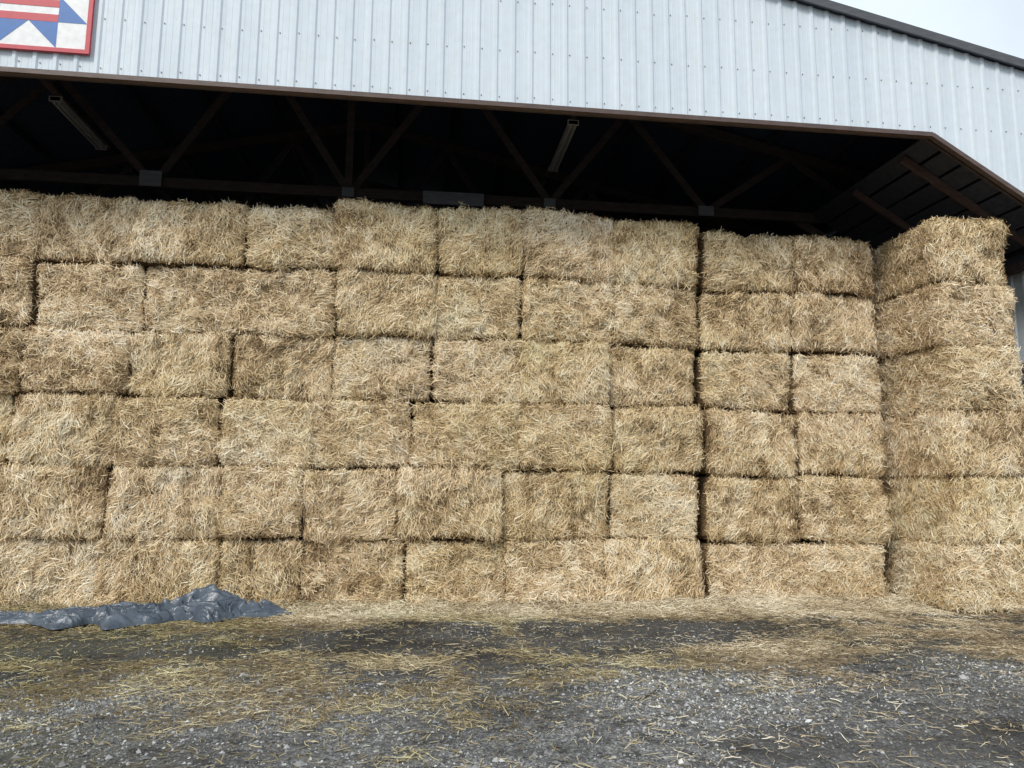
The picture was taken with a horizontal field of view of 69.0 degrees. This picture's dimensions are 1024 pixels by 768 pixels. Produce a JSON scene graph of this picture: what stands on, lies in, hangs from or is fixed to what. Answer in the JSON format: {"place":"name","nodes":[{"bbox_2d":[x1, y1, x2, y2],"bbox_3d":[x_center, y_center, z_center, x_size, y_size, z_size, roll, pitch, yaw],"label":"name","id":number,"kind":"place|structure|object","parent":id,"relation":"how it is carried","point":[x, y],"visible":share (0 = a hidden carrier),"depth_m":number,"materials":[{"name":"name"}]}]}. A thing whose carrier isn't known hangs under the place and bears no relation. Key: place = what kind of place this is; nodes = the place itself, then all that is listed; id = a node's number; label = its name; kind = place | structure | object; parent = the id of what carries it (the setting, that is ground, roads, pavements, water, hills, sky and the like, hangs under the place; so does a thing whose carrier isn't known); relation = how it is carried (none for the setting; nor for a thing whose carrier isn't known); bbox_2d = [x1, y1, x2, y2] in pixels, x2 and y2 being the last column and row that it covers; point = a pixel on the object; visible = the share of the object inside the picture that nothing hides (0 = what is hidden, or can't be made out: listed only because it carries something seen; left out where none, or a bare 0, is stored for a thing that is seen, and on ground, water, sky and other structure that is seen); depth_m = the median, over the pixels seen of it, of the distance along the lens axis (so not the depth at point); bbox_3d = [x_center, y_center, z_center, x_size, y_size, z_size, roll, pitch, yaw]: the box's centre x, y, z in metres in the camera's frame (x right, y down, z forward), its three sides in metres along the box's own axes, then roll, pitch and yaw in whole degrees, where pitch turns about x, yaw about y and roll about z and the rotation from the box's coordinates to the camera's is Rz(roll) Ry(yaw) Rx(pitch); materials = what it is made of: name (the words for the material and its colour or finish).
{"place":"outdoors","nodes":[
{"label":"outdoors","id":0,"kind":"place"},
{"bbox_2d":[0,547,1023,767],"bbox_3d":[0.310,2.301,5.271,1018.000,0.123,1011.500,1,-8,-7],"label":"ground","id":1,"kind":"structure","parent":0,"point":[793,758],"depth_m":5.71,"materials":[{"name":"grey gravel"}]},
{"bbox_2d":[0,537,104,607],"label":"straw bale","id":2,"kind":"object","parent":1,"relation":"on","point":[54,571],"visible":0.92,"depth_m":9.32},
{"bbox_2d":[0,461,112,544],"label":"straw bale","id":3,"kind":"object","parent":2,"relation":"on","point":[46,502],"visible":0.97,"depth_m":9.36},
{"bbox_2d":[1,390,122,471],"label":"straw bale","id":4,"kind":"object","parent":3,"relation":"on","point":[67,430],"visible":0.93,"depth_m":9.54},
{"bbox_2d":[14,324,143,398],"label":"straw bale","id":5,"kind":"object","parent":4,"relation":"on","point":[62,361],"visible":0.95,"depth_m":9.64},
{"bbox_2d":[34,258,152,336],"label":"straw bale","id":6,"kind":"object","parent":5,"relation":"on","point":[91,297],"visible":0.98,"depth_m":9.84},
{"bbox_2d":[34,192,149,272],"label":"straw bale","id":7,"kind":"object","parent":6,"relation":"on","point":[78,229],"visible":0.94,"depth_m":10.00},
{"bbox_2d":[0,584,293,629],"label":"tarpaulin","id":8,"kind":"object","parent":1,"relation":"on","point":[210,603],"visible":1,"depth_m":8.55,"materials":[{"name":"plastic"}]},
{"bbox_2d":[88,536,233,606],"bbox_3d":[-4.625,2.594,10.559,1.662,1.044,2.578,2,-8,-6],"label":"straw bale","id":9,"kind":"object","parent":1,"relation":"on","point":[156,572],"visible":0.75,"depth_m":9.43},
{"bbox_2d":[101,463,226,546],"bbox_3d":[-4.619,1.703,10.682,1.519,1.118,2.593,2,-8,-7],"label":"straw bale","id":10,"kind":"object","parent":9,"relation":"on","point":[148,503],"visible":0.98,"depth_m":9.54},
{"bbox_2d":[105,392,231,471],"bbox_3d":[-4.653,0.759,10.788,1.454,1.082,2.622,1,-6,-7],"label":"straw bale","id":11,"kind":"object","parent":10,"relation":"on","point":[163,432],"visible":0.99,"depth_m":9.63},
{"bbox_2d":[124,328,242,402],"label":"straw bale","id":12,"kind":"object","parent":11,"relation":"on","point":[191,365],"visible":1,"depth_m":9.85},
{"bbox_2d":[143,265,248,342],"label":"straw bale","id":13,"kind":"object","parent":12,"relation":"on","point":[193,300],"visible":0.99,"depth_m":10.00},
{"bbox_2d":[126,198,253,271],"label":"straw bale","id":14,"kind":"object","parent":13,"relation":"on","point":[172,234],"visible":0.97,"depth_m":10.03},
{"bbox_2d":[216,535,309,604],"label":"straw bale","id":15,"kind":"object","parent":1,"relation":"on","point":[259,569],"visible":0.84,"depth_m":9.61},
{"bbox_2d":[215,463,306,541],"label":"straw bale","id":16,"kind":"object","parent":15,"relation":"on","point":[257,502],"visible":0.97,"depth_m":9.64},
{"bbox_2d":[213,394,323,471],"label":"straw bale","id":17,"kind":"object","parent":16,"relation":"on","point":[268,432],"visible":0.99,"depth_m":9.82},
{"bbox_2d":[231,330,336,402],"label":"straw bale","id":18,"kind":"object","parent":17,"relation":"on","point":[280,368],"visible":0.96,"depth_m":10.01},
{"bbox_2d":[239,267,340,341],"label":"straw bale","id":19,"kind":"object","parent":18,"relation":"on","point":[295,304],"visible":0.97,"depth_m":10.14},
{"bbox_2d":[244,203,337,278],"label":"straw bale","id":20,"kind":"object","parent":19,"relation":"on","point":[290,238],"visible":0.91,"depth_m":10.16},
{"bbox_2d":[297,534,406,604],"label":"straw bale","id":21,"kind":"object","parent":1,"relation":"on","point":[366,571],"visible":0.93,"depth_m":9.76},
{"bbox_2d":[300,465,399,549],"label":"straw bale","id":22,"kind":"object","parent":21,"relation":"on","point":[343,505],"visible":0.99,"depth_m":9.80},
{"bbox_2d":[309,396,413,471],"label":"straw bale","id":23,"kind":"object","parent":22,"relation":"on","point":[359,435],"visible":0.99,"depth_m":9.98},
{"bbox_2d":[330,334,433,413],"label":"straw bale","id":24,"kind":"object","parent":23,"relation":"on","point":[385,368],"visible":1,"depth_m":10.19},
{"bbox_2d":[332,265,438,351],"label":"straw bale","id":25,"kind":"object","parent":24,"relation":"on","point":[373,304],"visible":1,"depth_m":10.22},
{"bbox_2d":[330,196,439,276],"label":"straw bale","id":26,"kind":"object","parent":25,"relation":"on","point":[380,238],"visible":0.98,"depth_m":10.27},
{"bbox_2d":[403,536,505,605],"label":"straw bale","id":27,"kind":"object","parent":1,"relation":"on","point":[459,569],"visible":0.92,"depth_m":9.90},
{"bbox_2d":[392,463,506,547],"bbox_3d":[-0.958,1.784,11.030,1.566,1.145,2.615,1,-8,-6],"label":"straw bale","id":28,"kind":"object","parent":27,"relation":"on","point":[458,503],"visible":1,"depth_m":9.88},
{"bbox_2d":[407,398,524,474],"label":"straw bale","id":29,"kind":"object","parent":28,"relation":"on","point":[466,436],"visible":0.99,"depth_m":10.12},
{"bbox_2d":[427,336,527,406],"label":"straw bale","id":30,"kind":"object","parent":29,"relation":"on","point":[474,372],"visible":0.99,"depth_m":10.33},
{"bbox_2d":[431,274,523,352],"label":"straw bale","id":31,"kind":"object","parent":30,"relation":"on","point":[468,308],"visible":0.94,"depth_m":10.43},
{"bbox_2d":[435,201,524,283],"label":"straw bale","id":32,"kind":"object","parent":31,"relation":"on","point":[485,243],"visible":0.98,"depth_m":10.54},
{"bbox_2d":[0,0,1023,477],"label":"barn","id":33,"kind":"structure","parent":1,"relation":"on","point":[790,118],"depth_m":10.44,"materials":[{"name":"white metal"}]},
{"bbox_2d":[0,0,94,55],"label":"barn quilt sign","id":34,"kind":"object","parent":33,"relation":"attached to","point":[58,26],"visible":1,"depth_m":8.87,"materials":[{"name":"white paint"}]},
{"bbox_2d":[49,96,106,149],"bbox_3d":[-6.911,-4.134,11.917,0.180,0.103,1.650,1,-8,-7],"label":"strip light","id":35,"kind":"object","parent":33,"relation":"attached to","point":[73,118],"visible":1,"depth_m":11.75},
{"bbox_2d":[548,120,578,171],"bbox_3d":[0.854,-3.982,12.582,0.180,0.103,1.790,1,-8,-7],"label":"strip light","id":36,"kind":"object","parent":33,"relation":"attached to","point":[569,131],"visible":1,"depth_m":12.40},
{"bbox_2d":[0,590,1023,767],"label":"loose straw","id":37,"kind":"object","parent":1,"relation":"on","point":[860,607],"visible":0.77,"depth_m":6.98,"materials":[{"name":"beige plant"}]},
{"bbox_2d":[499,535,607,604],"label":"straw bale","id":38,"kind":"object","parent":1,"relation":"on","point":[538,570],"visible":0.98,"depth_m":10.04},
{"bbox_2d":[500,469,612,545],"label":"straw bale","id":39,"kind":"object","parent":38,"relation":"on","point":[552,505],"visible":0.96,"depth_m":10.16},
{"bbox_2d":[507,399,617,474],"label":"straw bale","id":40,"kind":"object","parent":39,"relation":"on","point":[562,437],"visible":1,"depth_m":10.26},
{"bbox_2d":[513,338,612,408],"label":"straw bale","id":41,"kind":"object","parent":40,"relation":"on","point":[561,373],"visible":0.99,"depth_m":10.43},
{"bbox_2d":[513,276,616,346],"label":"straw bale","id":42,"kind":"object","parent":41,"relation":"on","point":[551,311],"visible":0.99,"depth_m":10.58},
{"bbox_2d":[518,205,619,289],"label":"straw bale","id":43,"kind":"object","parent":42,"relation":"on","point":[567,246],"visible":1,"depth_m":10.68},
{"bbox_2d":[596,535,707,604],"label":"straw bale","id":44,"kind":"object","parent":1,"relation":"on","point":[644,569],"visible":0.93,"depth_m":10.15},
{"bbox_2d":[595,468,699,542],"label":"straw bale","id":45,"kind":"object","parent":44,"relation":"on","point":[660,506],"visible":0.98,"depth_m":10.35},
{"bbox_2d":[592,401,705,476],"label":"straw bale","id":46,"kind":"object","parent":45,"relation":"on","point":[667,439],"visible":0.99,"depth_m":10.44},
{"bbox_2d":[605,342,694,409],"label":"straw bale","id":47,"kind":"object","parent":46,"relation":"on","point":[662,376],"visible":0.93,"depth_m":10.62},
{"bbox_2d":[608,282,700,351],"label":"straw bale","id":48,"kind":"object","parent":47,"relation":"on","point":[646,317],"visible":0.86,"depth_m":10.74},
{"bbox_2d":[607,218,700,289],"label":"straw bale","id":49,"kind":"object","parent":48,"relation":"on","point":[661,254],"visible":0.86,"depth_m":10.79},
{"bbox_2d":[695,538,801,599],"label":"straw bale","id":50,"kind":"object","parent":1,"relation":"on","point":[746,569],"visible":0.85,"depth_m":10.47},
{"bbox_2d":[690,474,800,547],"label":"straw bale","id":51,"kind":"object","parent":50,"relation":"on","point":[739,509],"visible":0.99,"depth_m":10.55},
{"bbox_2d":[670,407,798,479],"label":"straw bale","id":52,"kind":"object","parent":51,"relation":"on","point":[752,444],"visible":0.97,"depth_m":10.60},
{"bbox_2d":[684,350,791,414],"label":"straw bale","id":53,"kind":"object","parent":52,"relation":"on","point":[725,380],"visible":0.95,"depth_m":10.87},
{"bbox_2d":[690,290,792,358],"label":"straw bale","id":54,"kind":"object","parent":53,"relation":"on","point":[737,322],"visible":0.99,"depth_m":10.98},
{"bbox_2d":[691,226,795,297],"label":"straw bale","id":55,"kind":"object","parent":54,"relation":"on","point":[730,262],"visible":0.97,"depth_m":11.08},
{"bbox_2d":[777,539,888,601],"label":"straw bale","id":56,"kind":"object","parent":1,"relation":"on","point":[848,570],"visible":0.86,"depth_m":10.56},
{"bbox_2d":[742,473,893,547],"bbox_3d":[4.612,1.993,11.816,1.545,1.101,2.680,3,-8,-8],"label":"straw bale","id":57,"kind":"object","parent":56,"relation":"on","point":[842,509],"visible":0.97,"depth_m":10.66},
{"bbox_2d":[743,407,887,479],"bbox_3d":[4.652,1.053,11.995,1.457,1.103,2.560,2,-8,-8],"label":"straw bale","id":58,"kind":"object","parent":57,"relation":"on","point":[843,445],"visible":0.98,"depth_m":10.86},
{"bbox_2d":[772,352,884,415],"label":"straw bale","id":59,"kind":"object","parent":58,"relation":"on","point":[819,385],"visible":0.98,"depth_m":11.03},
{"bbox_2d":[782,288,880,357],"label":"straw bale","id":60,"kind":"object","parent":59,"relation":"on","point":[822,324],"visible":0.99,"depth_m":11.10},
{"bbox_2d":[782,234,875,300],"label":"straw bale","id":61,"kind":"object","parent":60,"relation":"on","point":[832,266],"visible":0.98,"depth_m":11.18},
{"bbox_2d":[881,537,1023,614],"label":"straw bale","id":62,"kind":"object","parent":1,"relation":"on","point":[972,580],"visible":0.87,"depth_m":9.72},
{"bbox_2d":[868,473,1023,548],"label":"straw bale","id":63,"kind":"object","parent":62,"relation":"on","point":[966,511],"visible":0.84,"depth_m":9.85},
{"bbox_2d":[860,406,1023,481],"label":"straw bale","id":64,"kind":"object","parent":63,"relation":"on","point":[944,443],"visible":0.94,"depth_m":9.98},
{"bbox_2d":[860,342,1023,420],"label":"straw bale","id":65,"kind":"object","parent":64,"relation":"on","point":[972,378],"visible":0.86,"depth_m":10.12},
{"bbox_2d":[864,279,1017,362],"bbox_3d":[6.231,-0.801,11.299,1.362,1.052,2.598,2,-6,-7],"label":"straw bale","id":66,"kind":"object","parent":65,"relation":"on","point":[947,313],"visible":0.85,"depth_m":10.23},
{"bbox_2d":[863,215,1010,304],"bbox_3d":[6.244,-1.700,11.466,1.306,1.104,2.606,2,-7,-8],"label":"straw bale","id":67,"kind":"object","parent":66,"relation":"on","point":[935,249],"visible":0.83,"depth_m":10.41},
{"bbox_2d":[831,0,1023,58],"label":"sky","id":68,"kind":"structure","parent":0,"point":[998,25],"materials":[{"name":"white"}]},
{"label":"straw bale","id":69,"kind":"object","parent":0,"visible":0},
{"bbox_2d":[0,392,79,466],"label":"straw bale","id":70,"kind":"object","parent":69,"relation":"on","point":[7,401],"visible":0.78,"depth_m":9.53},
{"bbox_2d":[0,321,37,395],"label":"straw bale","id":71,"kind":"object","parent":70,"relation":"on","point":[11,355],"visible":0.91,"depth_m":9.60},
{"bbox_2d":[0,254,43,330],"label":"straw bale","id":72,"kind":"object","parent":71,"relation":"on","point":[19,283],"visible":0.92,"depth_m":9.68},
{"bbox_2d":[0,188,47,265],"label":"straw bale","id":73,"kind":"object","parent":72,"relation":"on","point":[19,222],"visible":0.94,"depth_m":9.92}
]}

